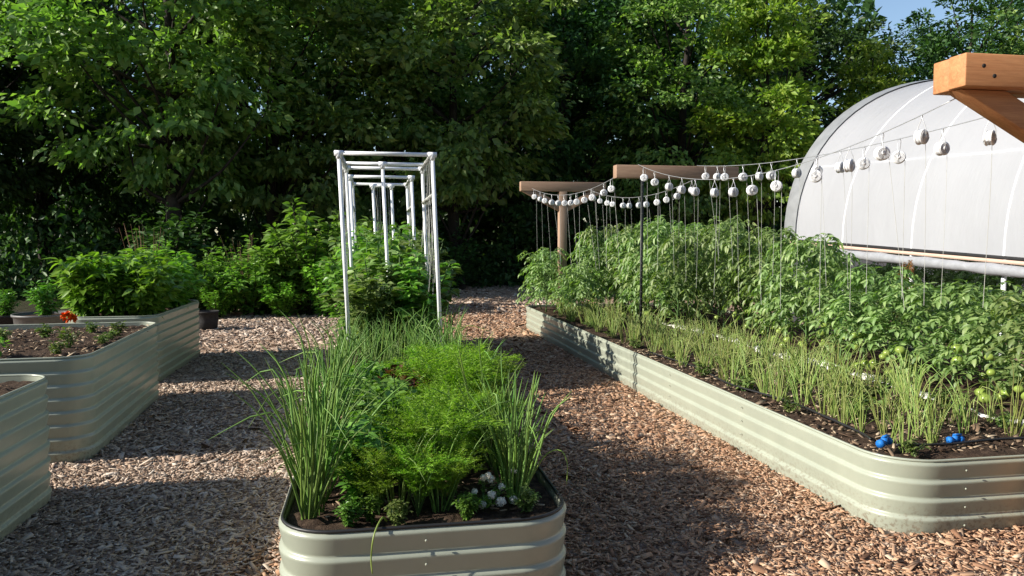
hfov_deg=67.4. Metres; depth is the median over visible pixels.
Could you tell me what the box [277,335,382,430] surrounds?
onion plant
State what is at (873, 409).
onion plant
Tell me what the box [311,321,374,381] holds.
onion plant
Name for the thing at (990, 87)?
timber frame
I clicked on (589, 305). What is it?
onion plant
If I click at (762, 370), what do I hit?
onion plant
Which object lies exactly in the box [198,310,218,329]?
plant pot
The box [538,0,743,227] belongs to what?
broadleaf tree
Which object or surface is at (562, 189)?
timber frame
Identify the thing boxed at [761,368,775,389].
onion plant
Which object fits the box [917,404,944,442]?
onion plant
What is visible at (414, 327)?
onion plant
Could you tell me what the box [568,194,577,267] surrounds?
twine spool
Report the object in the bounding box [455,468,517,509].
flowering plant
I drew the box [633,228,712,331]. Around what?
tomato plant
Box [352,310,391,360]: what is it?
onion plant
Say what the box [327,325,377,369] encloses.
onion plant
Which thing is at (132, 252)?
pepper plant
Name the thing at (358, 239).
bean plant
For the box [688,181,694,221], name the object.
twine spool
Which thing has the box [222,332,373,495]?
onion plant
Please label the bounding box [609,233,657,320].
tomato plant
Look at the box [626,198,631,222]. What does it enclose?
twine spool
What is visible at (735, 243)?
tomato plant
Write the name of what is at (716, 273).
tomato plant
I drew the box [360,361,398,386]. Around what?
herb plant
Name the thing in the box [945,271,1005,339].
tomato plant
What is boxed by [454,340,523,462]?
onion plant
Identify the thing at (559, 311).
onion plant
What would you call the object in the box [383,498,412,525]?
herb plant
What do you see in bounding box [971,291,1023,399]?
tomato plant
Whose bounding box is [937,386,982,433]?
onion plant
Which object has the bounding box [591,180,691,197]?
support wire
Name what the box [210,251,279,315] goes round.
shrub
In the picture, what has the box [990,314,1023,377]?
tomato plant
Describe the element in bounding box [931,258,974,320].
tomato plant
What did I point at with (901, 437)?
onion plant
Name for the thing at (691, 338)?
onion plant
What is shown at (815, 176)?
twine spool
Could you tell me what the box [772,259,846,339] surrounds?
tomato plant
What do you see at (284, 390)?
onion plant
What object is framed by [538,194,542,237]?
twine spool
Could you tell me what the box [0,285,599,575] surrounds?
wood chips
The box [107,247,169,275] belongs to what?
pepper plant
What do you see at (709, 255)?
tomato plant
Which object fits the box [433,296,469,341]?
onion plant
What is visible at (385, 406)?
herb plant
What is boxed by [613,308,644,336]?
onion plant
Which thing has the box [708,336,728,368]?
onion plant
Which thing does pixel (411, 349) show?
carrot plant
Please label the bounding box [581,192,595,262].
twine spool
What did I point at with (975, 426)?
soil litter
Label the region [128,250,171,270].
pepper plant
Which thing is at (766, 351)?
onion plant
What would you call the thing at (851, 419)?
onion plant
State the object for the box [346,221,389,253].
bean plant
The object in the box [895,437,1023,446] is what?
drip line
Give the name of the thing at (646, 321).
onion plant
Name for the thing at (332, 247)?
bean plant
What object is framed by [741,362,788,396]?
onion plant
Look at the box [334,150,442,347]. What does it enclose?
trellis
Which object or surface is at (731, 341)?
onion plant
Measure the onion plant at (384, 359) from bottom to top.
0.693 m
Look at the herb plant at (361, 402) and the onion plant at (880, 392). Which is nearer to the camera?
the herb plant at (361, 402)
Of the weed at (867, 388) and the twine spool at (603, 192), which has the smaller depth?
the weed at (867, 388)
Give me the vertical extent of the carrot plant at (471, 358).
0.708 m
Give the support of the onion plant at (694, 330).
on the raised bed at (947, 490)
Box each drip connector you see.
[876,434,892,447]
[946,433,964,442]
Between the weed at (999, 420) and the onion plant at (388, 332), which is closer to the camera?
the weed at (999, 420)
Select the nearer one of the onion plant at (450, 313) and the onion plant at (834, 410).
the onion plant at (834, 410)
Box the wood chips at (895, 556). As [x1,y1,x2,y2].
[215,300,1023,575]
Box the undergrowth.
[0,182,786,300]
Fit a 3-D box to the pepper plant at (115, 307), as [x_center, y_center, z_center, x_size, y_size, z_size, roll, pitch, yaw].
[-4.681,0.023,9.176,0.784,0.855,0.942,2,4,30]
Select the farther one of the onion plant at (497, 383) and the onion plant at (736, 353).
the onion plant at (736, 353)
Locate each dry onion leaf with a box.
[370,517,386,573]
[530,449,567,484]
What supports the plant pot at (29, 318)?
on the ground at (576, 511)
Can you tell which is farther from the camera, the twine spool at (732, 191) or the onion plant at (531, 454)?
the twine spool at (732, 191)
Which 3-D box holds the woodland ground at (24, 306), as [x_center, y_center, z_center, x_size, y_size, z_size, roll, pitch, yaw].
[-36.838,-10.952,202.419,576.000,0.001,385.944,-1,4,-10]
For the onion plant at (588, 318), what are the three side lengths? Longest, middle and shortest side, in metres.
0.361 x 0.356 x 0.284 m
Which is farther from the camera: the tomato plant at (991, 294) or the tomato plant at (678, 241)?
the tomato plant at (678, 241)
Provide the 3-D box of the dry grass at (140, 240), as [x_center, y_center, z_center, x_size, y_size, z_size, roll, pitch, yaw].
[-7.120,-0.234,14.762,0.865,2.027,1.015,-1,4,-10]
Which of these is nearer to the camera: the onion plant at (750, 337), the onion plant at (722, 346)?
the onion plant at (722, 346)
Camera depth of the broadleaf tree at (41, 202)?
26.89 m
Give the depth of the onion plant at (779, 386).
6.23 m
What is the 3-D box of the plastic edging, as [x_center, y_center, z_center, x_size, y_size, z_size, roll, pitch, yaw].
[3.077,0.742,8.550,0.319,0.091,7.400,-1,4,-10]
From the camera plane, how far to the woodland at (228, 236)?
35.32 m
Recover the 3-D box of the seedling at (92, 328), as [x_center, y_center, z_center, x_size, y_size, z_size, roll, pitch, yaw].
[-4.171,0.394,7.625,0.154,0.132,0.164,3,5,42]
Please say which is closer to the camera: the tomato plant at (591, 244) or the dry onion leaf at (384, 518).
the dry onion leaf at (384, 518)
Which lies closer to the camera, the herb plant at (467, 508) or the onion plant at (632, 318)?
the herb plant at (467, 508)
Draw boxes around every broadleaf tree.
[0,0,115,214]
[0,0,162,283]
[0,0,350,250]
[3,0,241,253]
[135,0,417,257]
[256,0,508,237]
[335,0,588,289]
[428,0,605,277]
[437,0,685,278]
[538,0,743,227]
[572,0,819,230]
[683,0,836,262]
[708,0,920,230]
[820,39,914,133]
[859,17,995,90]
[893,0,1023,82]
[925,0,1023,76]
[981,6,1023,54]
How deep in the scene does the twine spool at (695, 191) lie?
7.83 m
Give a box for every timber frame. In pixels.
[519,181,605,311]
[613,165,738,179]
[933,53,1023,142]
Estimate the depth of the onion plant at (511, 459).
3.80 m
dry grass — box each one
[119,223,165,256]
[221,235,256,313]
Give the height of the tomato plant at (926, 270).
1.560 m
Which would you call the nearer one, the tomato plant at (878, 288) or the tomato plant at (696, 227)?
the tomato plant at (878, 288)
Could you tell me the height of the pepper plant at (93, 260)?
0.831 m
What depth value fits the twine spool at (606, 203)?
13.00 m
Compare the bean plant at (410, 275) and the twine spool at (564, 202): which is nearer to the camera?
the bean plant at (410, 275)
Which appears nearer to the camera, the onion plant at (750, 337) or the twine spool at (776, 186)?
the twine spool at (776, 186)
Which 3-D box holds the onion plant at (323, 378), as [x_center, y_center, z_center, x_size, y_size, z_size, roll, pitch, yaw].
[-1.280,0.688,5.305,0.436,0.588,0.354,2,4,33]
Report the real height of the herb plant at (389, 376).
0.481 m
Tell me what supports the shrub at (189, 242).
on the woodland ground at (24, 306)
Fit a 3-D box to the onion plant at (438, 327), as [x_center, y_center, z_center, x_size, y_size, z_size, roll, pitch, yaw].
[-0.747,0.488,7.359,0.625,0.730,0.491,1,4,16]
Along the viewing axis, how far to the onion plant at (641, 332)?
9.45 m
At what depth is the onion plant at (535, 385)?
4.14 m
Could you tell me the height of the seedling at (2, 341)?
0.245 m
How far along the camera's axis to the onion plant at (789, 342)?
8.12 m
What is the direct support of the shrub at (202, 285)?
on the ground at (576, 511)
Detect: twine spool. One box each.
[532,192,536,205]
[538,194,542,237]
[542,193,550,251]
[549,196,560,262]
[555,197,560,251]
[562,196,570,255]
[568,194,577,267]
[574,193,579,241]
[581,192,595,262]
[589,188,599,268]
[597,194,604,236]
[600,183,606,259]
[604,197,611,235]
[608,180,618,253]
[610,197,618,232]
[620,198,625,207]
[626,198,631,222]
[640,168,647,257]
[644,198,650,222]
[651,174,658,185]
[654,199,663,265]
[663,192,673,269]
[665,176,673,250]
[674,187,679,199]
[678,178,685,248]
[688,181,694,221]
[691,179,699,282]
[702,166,717,247]
[710,179,718,282]
[713,168,720,259]
[721,166,732,260]
[728,180,738,298]
[738,165,749,254]
[746,176,760,287]
[755,164,762,244]
[766,163,775,252]
[770,170,782,308]
[792,159,801,279]
[809,159,821,311]
[811,156,825,271]
[835,151,847,274]
[843,147,854,286]
[857,148,869,287]
[873,133,904,309]
[892,139,905,280]
[913,115,928,284]
[934,128,949,291]
[983,121,996,302]
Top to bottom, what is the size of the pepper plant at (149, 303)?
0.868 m
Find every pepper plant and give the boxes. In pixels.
[44,251,135,318]
[62,257,115,313]
[72,254,153,315]
[100,249,157,257]
[101,254,184,318]
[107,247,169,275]
[122,250,192,311]
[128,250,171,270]
[150,250,193,270]
[164,250,207,308]
[170,256,203,303]
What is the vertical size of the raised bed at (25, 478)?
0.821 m
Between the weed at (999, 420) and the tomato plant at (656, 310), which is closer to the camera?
the weed at (999, 420)
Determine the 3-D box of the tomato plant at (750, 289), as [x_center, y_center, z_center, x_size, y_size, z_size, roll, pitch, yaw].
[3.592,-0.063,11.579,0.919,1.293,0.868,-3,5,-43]
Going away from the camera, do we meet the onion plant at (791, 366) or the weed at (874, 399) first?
the weed at (874, 399)
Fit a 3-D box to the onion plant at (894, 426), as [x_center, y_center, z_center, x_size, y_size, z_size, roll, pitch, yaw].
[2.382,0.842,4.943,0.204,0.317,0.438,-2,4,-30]
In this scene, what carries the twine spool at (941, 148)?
hanging from the support wire at (861, 147)
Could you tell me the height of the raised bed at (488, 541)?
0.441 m
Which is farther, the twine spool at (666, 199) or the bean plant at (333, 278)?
the twine spool at (666, 199)
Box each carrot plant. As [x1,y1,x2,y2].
[332,437,429,514]
[362,402,458,493]
[371,434,470,516]
[374,339,513,435]
[377,388,510,496]
[393,376,507,477]
[394,338,521,397]
[397,340,465,382]
[398,437,494,509]
[399,379,469,448]
[421,383,526,471]
[424,338,524,377]
[440,356,526,405]
[447,384,524,436]
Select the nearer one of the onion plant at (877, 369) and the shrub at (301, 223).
the onion plant at (877, 369)
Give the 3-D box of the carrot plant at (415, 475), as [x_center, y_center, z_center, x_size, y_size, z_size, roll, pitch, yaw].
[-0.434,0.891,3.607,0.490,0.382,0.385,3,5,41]
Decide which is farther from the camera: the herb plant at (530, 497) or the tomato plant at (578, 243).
the tomato plant at (578, 243)
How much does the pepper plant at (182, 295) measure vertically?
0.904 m
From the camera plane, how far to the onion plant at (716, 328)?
9.27 m
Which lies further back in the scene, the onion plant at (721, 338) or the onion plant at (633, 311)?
the onion plant at (633, 311)
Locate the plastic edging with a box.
[662,323,1023,425]
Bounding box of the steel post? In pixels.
[639,180,643,341]
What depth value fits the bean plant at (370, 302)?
8.38 m
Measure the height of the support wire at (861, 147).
0.254 m
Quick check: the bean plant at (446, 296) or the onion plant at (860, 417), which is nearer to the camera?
the onion plant at (860, 417)
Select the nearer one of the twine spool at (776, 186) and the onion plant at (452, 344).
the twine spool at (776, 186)
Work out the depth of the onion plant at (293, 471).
3.60 m
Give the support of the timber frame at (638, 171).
on the steel post
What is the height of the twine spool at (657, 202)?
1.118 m
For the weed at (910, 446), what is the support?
on the raised bed at (947, 490)
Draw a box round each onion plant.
[210,378,397,515]
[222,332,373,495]
[230,344,377,436]
[236,345,356,429]
[259,371,369,519]
[262,346,410,500]
[273,338,374,403]
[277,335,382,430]
[279,313,397,426]
[286,352,390,476]
[293,333,340,388]
[293,348,361,413]
[296,322,373,372]
[296,356,346,407]
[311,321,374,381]
[313,311,362,346]
[316,311,365,346]
[318,319,376,372]
[321,313,360,354]
[326,340,365,413]
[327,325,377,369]
[334,320,376,366]
[350,321,384,362]
[351,323,397,364]
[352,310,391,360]
[353,322,420,367]
[362,313,392,361]
[362,316,403,372]
[363,307,423,359]
[369,421,451,509]
[371,308,411,353]
[372,314,428,361]
[382,319,410,360]
[383,316,423,361]
[389,331,447,363]
[393,304,454,351]
[395,323,450,358]
[395,324,448,349]
[397,308,435,344]
[399,307,467,351]
[403,425,490,513]
[406,315,452,357]
[407,305,448,341]
[417,312,487,344]
[420,329,491,359]
[425,310,461,349]
[427,304,463,347]
[427,308,465,352]
[427,370,524,470]
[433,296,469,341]
[439,324,466,356]
[441,377,538,484]
[449,319,479,356]
[452,336,522,373]
[452,362,507,438]
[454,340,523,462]
[460,355,529,464]
[466,376,571,505]
[468,382,538,492]
[469,368,544,479]
[469,369,554,496]
[480,362,546,421]
[481,328,500,366]
[542,291,569,315]
[559,294,582,321]
[573,293,593,323]
[575,307,594,323]
[578,301,599,324]
[580,301,594,324]
[580,310,611,329]
[589,304,624,332]
[589,312,602,331]
[590,305,612,331]
[595,307,618,329]
[596,302,614,327]
[604,309,620,333]
[604,311,623,336]
[606,297,634,326]
[610,320,638,343]
[611,311,644,338]
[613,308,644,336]
[621,302,650,330]
[622,311,652,345]
[624,310,638,330]
[630,323,649,345]
[633,311,673,341]
[635,320,663,353]
[638,307,665,335]
[642,308,666,338]
[644,321,660,340]
[645,314,665,344]
[645,317,669,349]
[648,325,667,346]
[649,323,676,354]
[651,310,674,331]
[656,327,681,356]
[657,325,693,360]
[661,323,676,349]
[667,322,690,342]
[667,329,697,362]
[669,334,684,352]
[672,316,707,349]
[673,336,696,366]
[675,315,695,337]
[678,301,719,340]
[678,334,711,367]
[680,324,702,351]
[681,316,710,355]
[686,333,712,354]
[687,320,702,341]
[687,335,718,374]
[693,314,720,344]
[696,325,714,347]
[701,337,721,360]
[703,312,733,346]
[703,336,752,369]
[706,317,722,341]
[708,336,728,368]
[709,330,738,364]
[710,341,737,380]
[711,329,733,358]
[711,346,765,385]
[713,336,748,377]
[715,328,746,358]
[718,315,767,349]
[720,341,749,372]
[721,340,742,364]
[723,328,766,370]
[726,325,750,350]
[726,347,749,375]
[728,341,768,388]
[732,316,776,354]
[740,329,762,361]
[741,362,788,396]
[742,338,771,375]
[744,348,812,402]
[746,368,775,392]
[750,328,778,370]
[751,356,775,383]
[752,325,777,364]
[757,325,785,354]
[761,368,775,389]
[762,354,785,380]
[764,324,780,361]
[766,347,789,375]
[772,342,805,379]
[772,368,808,396]
[774,344,806,385]
[775,334,809,367]
[775,338,794,365]
[777,352,804,390]
[778,328,805,359]
[781,339,851,406]
[784,333,831,395]
[785,347,828,377]
[788,352,832,386]
[792,371,831,406]
[794,360,848,415]
[796,334,844,369]
[808,349,857,395]
[809,342,849,377]
[811,340,857,383]
[812,357,866,405]
[813,378,841,414]
[815,367,866,417]
[818,377,868,432]
[820,334,860,371]
[821,357,875,391]
[822,366,863,388]
[824,359,863,408]
[824,372,863,425]
[829,374,873,403]
[830,344,865,387]
[837,348,855,383]
[838,340,867,392]
[838,392,879,422]
[849,355,897,393]
[849,381,896,429]
[864,348,895,389]
[864,363,938,424]
[865,371,892,405]
[865,395,921,442]
[870,347,935,400]
[878,346,945,407]
[878,382,909,423]
[881,361,939,411]
[882,353,934,396]
[883,403,928,452]
[884,347,941,403]
[884,370,951,418]
[896,380,944,438]
[906,387,963,442]
[909,371,989,427]
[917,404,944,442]
[926,387,974,424]
[932,371,998,424]
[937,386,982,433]
[941,388,970,414]
[955,358,1023,435]
[970,382,1007,422]
[995,394,1023,433]
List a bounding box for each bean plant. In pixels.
[317,255,429,356]
[318,239,383,348]
[319,228,384,305]
[319,234,369,270]
[328,222,380,265]
[342,242,431,346]
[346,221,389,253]
[359,233,419,276]
[367,222,424,265]
[368,223,434,263]
[374,249,459,354]
[381,225,443,274]
[384,230,455,292]
[388,231,463,339]
[389,225,440,262]
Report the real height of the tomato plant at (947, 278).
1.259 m
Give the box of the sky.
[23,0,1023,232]
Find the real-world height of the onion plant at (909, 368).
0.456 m
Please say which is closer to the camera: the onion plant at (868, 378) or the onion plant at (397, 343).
the onion plant at (868, 378)
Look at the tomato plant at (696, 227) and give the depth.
13.01 m
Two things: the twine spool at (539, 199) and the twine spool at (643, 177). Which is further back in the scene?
the twine spool at (539, 199)
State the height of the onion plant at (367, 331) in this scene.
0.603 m
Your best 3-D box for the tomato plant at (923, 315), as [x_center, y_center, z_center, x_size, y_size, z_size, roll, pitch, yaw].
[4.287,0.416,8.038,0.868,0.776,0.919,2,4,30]
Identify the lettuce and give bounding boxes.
[373,364,412,382]
[397,374,435,404]
[403,364,429,379]
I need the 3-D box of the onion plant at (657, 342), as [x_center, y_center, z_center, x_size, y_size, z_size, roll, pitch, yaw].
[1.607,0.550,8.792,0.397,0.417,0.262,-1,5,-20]
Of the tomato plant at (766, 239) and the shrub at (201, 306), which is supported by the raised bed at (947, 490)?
the tomato plant at (766, 239)
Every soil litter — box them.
[1,325,159,386]
[316,338,1023,521]
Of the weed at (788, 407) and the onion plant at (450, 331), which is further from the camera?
the onion plant at (450, 331)
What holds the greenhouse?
on the ground at (576, 511)
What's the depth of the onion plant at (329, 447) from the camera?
3.80 m
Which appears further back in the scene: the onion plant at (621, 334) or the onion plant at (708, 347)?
the onion plant at (621, 334)
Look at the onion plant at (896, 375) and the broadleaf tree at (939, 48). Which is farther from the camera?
the broadleaf tree at (939, 48)
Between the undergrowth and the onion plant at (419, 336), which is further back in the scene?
the undergrowth
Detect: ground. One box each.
[0,285,1023,575]
[1,244,582,311]
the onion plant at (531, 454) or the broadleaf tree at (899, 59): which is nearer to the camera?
the onion plant at (531, 454)
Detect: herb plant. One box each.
[0,289,20,315]
[23,277,67,315]
[325,420,386,490]
[327,391,383,430]
[327,414,405,510]
[333,497,364,526]
[339,366,387,407]
[339,377,389,422]
[347,385,429,444]
[347,393,409,472]
[348,359,385,381]
[353,376,422,416]
[357,493,383,524]
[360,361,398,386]
[362,375,420,401]
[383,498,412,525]
[451,492,481,520]
[513,482,541,512]
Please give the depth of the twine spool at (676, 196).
10.49 m
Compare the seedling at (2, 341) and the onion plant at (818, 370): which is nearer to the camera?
the seedling at (2, 341)
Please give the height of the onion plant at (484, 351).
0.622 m
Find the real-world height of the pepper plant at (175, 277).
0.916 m
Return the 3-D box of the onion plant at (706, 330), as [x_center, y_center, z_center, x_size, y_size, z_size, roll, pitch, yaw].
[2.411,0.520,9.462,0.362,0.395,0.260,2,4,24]
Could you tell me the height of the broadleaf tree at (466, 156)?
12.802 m
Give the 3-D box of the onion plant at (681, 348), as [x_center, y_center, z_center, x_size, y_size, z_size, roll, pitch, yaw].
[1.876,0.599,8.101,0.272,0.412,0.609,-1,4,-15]
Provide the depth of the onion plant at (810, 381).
6.01 m
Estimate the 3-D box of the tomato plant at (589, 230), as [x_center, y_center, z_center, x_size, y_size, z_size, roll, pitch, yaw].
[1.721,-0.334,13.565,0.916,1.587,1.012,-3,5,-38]
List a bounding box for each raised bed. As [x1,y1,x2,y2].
[0,322,158,464]
[0,374,51,542]
[67,300,199,382]
[278,326,565,575]
[526,303,1023,534]
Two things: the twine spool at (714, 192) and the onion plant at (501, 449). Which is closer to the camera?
the onion plant at (501, 449)
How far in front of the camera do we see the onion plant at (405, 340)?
6.81 m
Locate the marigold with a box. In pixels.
[56,311,83,347]
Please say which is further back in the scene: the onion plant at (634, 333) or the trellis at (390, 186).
the trellis at (390, 186)
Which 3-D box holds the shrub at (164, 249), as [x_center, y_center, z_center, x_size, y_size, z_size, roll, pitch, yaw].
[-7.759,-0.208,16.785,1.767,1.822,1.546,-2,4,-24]
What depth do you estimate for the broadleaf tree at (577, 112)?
33.59 m
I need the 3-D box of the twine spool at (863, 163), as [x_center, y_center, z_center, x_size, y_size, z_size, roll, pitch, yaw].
[2.663,-0.512,5.840,0.094,1.118,0.067,1,4,14]
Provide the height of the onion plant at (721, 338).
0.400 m
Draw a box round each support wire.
[532,178,612,194]
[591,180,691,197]
[638,98,954,179]
[697,117,983,165]
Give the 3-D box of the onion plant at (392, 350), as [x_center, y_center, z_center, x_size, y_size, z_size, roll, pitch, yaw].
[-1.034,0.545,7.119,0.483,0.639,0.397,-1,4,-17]
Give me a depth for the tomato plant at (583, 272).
12.38 m
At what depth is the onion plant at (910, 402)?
5.60 m
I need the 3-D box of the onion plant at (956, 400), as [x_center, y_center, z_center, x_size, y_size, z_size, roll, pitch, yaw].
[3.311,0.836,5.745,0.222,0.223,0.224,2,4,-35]
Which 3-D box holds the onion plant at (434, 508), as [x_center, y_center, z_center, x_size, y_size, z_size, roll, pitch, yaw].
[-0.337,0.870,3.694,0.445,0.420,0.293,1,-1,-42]
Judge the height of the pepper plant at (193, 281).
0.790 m
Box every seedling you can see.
[0,327,13,341]
[0,337,11,356]
[35,323,58,337]
[48,340,67,353]
[85,321,99,332]
[94,332,110,343]
[104,329,119,339]
[108,321,127,335]
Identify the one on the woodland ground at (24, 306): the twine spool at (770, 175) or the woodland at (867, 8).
the woodland at (867, 8)
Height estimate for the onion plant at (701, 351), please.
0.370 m
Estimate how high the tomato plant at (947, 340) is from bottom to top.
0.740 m
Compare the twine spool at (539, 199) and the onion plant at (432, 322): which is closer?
the onion plant at (432, 322)
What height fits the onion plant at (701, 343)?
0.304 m
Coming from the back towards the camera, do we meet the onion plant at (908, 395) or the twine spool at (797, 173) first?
the twine spool at (797, 173)
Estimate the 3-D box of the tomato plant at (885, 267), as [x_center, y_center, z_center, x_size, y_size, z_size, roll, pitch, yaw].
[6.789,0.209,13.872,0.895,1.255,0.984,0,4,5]
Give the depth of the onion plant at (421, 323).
8.25 m
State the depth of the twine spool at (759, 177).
7.83 m
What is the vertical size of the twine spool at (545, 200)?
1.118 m
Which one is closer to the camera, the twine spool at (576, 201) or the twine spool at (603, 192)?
the twine spool at (603, 192)
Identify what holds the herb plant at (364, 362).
on the raised bed at (488, 541)
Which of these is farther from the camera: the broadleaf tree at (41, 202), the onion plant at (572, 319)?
the broadleaf tree at (41, 202)
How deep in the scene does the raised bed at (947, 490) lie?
5.36 m
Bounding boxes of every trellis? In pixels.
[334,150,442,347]
[348,174,415,268]
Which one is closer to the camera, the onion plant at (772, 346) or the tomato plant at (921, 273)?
the onion plant at (772, 346)
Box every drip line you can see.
[648,351,871,439]
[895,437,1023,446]
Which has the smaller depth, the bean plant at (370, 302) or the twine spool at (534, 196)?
the bean plant at (370, 302)
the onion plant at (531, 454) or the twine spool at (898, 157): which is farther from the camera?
the twine spool at (898, 157)
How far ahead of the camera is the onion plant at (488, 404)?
4.21 m
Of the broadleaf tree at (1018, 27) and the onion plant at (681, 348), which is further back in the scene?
the broadleaf tree at (1018, 27)
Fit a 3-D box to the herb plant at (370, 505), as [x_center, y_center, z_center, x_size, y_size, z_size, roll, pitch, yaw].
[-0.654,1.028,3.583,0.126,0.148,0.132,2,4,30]
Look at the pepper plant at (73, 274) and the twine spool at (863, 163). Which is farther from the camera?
the pepper plant at (73, 274)
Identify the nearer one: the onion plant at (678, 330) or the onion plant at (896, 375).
the onion plant at (896, 375)
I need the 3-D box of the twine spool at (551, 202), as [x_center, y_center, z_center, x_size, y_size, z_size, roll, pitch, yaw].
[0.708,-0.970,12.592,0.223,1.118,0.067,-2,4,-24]
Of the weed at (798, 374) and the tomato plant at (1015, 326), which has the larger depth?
the weed at (798, 374)
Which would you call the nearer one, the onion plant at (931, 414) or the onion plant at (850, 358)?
the onion plant at (931, 414)
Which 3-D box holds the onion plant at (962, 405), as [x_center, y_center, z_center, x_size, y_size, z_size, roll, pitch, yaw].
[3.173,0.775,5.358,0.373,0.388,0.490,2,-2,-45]
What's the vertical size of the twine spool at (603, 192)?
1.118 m
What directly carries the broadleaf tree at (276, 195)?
on the woodland ground at (24, 306)
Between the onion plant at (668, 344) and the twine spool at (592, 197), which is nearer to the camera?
the onion plant at (668, 344)
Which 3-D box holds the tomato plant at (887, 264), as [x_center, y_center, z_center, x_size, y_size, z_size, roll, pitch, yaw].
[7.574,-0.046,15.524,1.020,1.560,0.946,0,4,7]
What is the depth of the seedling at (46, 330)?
7.24 m
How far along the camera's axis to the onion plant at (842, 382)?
5.86 m
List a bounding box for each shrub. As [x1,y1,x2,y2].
[123,237,195,275]
[124,202,219,268]
[175,250,238,309]
[184,259,217,305]
[194,276,241,317]
[197,244,247,312]
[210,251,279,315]
[222,233,298,313]
[244,198,359,315]
[257,276,307,316]
[296,245,337,316]
[310,207,388,306]
[420,221,485,289]
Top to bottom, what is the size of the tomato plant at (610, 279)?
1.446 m
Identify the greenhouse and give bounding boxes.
[784,80,1023,355]
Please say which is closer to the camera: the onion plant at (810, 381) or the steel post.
the onion plant at (810, 381)
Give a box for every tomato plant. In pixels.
[516,251,557,309]
[518,247,568,311]
[547,265,593,311]
[548,275,606,316]
[557,246,610,310]
[574,231,613,299]
[576,234,621,307]
[580,224,629,305]
[592,232,646,306]
[594,229,644,316]
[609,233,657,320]
[610,223,639,306]
[615,221,674,322]
[621,220,695,321]
[630,215,672,307]
[632,222,674,313]
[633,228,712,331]
[642,237,698,318]
[660,221,708,318]
[671,236,725,324]
[679,215,749,327]
[684,222,728,315]
[697,224,755,327]
[702,249,740,318]
[704,229,785,336]
[715,219,763,319]
[717,242,771,313]
[731,227,805,339]
[737,226,798,329]
[745,239,819,348]
[752,245,817,330]
[762,233,848,349]
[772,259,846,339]
[794,265,890,360]
[799,250,868,341]
[809,264,921,370]
[809,272,895,350]
[838,286,957,379]
[850,281,933,354]
[854,263,888,310]
[870,253,900,281]
[878,265,905,321]
[878,292,965,364]
[892,253,923,282]
[892,267,936,319]
[893,260,913,335]
[900,282,1016,389]
[904,300,1019,364]
[914,255,951,306]
[922,269,975,330]
[927,279,1023,403]
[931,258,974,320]
[932,292,1023,380]
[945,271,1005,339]
[955,273,1018,328]
[964,260,1019,293]
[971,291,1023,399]
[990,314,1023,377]
[1006,277,1023,335]
[1007,264,1023,341]
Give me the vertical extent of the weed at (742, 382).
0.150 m
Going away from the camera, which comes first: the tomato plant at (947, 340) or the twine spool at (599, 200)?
the tomato plant at (947, 340)
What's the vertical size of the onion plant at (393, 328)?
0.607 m
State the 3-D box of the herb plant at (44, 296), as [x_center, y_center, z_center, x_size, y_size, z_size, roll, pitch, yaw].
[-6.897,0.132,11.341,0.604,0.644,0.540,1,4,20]
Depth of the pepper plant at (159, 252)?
10.99 m
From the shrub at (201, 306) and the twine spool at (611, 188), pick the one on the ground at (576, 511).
the shrub at (201, 306)
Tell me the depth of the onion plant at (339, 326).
8.28 m
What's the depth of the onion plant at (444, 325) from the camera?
8.86 m
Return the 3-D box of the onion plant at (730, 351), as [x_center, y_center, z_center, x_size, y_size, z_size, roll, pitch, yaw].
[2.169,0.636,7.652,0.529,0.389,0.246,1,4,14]
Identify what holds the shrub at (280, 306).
on the ground at (576, 511)
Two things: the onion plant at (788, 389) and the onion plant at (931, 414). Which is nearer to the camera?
the onion plant at (931, 414)
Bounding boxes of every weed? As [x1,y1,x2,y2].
[564,311,576,319]
[584,320,596,327]
[603,329,615,336]
[628,338,643,347]
[665,349,682,360]
[692,361,715,375]
[729,374,756,390]
[738,365,760,378]
[778,396,804,412]
[784,366,807,383]
[846,395,884,419]
[849,381,889,401]
[870,373,901,389]
[896,438,930,456]
[926,386,967,408]
[986,411,1015,427]
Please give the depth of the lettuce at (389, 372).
5.56 m
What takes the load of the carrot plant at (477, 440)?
on the raised bed at (488, 541)
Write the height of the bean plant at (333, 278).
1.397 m
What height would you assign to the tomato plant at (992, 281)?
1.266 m
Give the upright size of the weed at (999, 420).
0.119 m
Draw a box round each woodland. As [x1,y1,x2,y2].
[0,0,886,265]
[0,147,802,275]
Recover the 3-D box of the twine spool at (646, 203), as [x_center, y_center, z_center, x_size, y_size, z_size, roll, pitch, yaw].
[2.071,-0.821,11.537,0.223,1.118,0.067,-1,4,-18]
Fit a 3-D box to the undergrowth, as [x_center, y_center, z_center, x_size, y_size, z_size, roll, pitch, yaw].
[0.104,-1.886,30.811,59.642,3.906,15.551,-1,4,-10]
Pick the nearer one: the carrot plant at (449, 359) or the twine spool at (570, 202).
the carrot plant at (449, 359)
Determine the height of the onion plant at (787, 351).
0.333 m
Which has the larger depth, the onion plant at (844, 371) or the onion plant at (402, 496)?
the onion plant at (844, 371)
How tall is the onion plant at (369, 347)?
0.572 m
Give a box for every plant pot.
[0,312,21,324]
[11,311,66,323]
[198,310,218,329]
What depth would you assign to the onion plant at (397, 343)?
7.37 m
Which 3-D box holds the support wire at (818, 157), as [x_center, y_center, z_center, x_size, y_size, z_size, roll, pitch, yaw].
[2.004,-1.187,6.946,0.006,0.403,5.574,-1,4,-9]
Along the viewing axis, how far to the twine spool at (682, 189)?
8.20 m
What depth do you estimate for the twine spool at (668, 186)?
8.58 m
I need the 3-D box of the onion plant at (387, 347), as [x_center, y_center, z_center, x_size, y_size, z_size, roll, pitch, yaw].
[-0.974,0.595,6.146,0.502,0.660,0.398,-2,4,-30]
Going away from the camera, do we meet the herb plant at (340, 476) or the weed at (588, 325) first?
the herb plant at (340, 476)
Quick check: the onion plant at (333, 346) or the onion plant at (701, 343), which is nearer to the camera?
the onion plant at (333, 346)

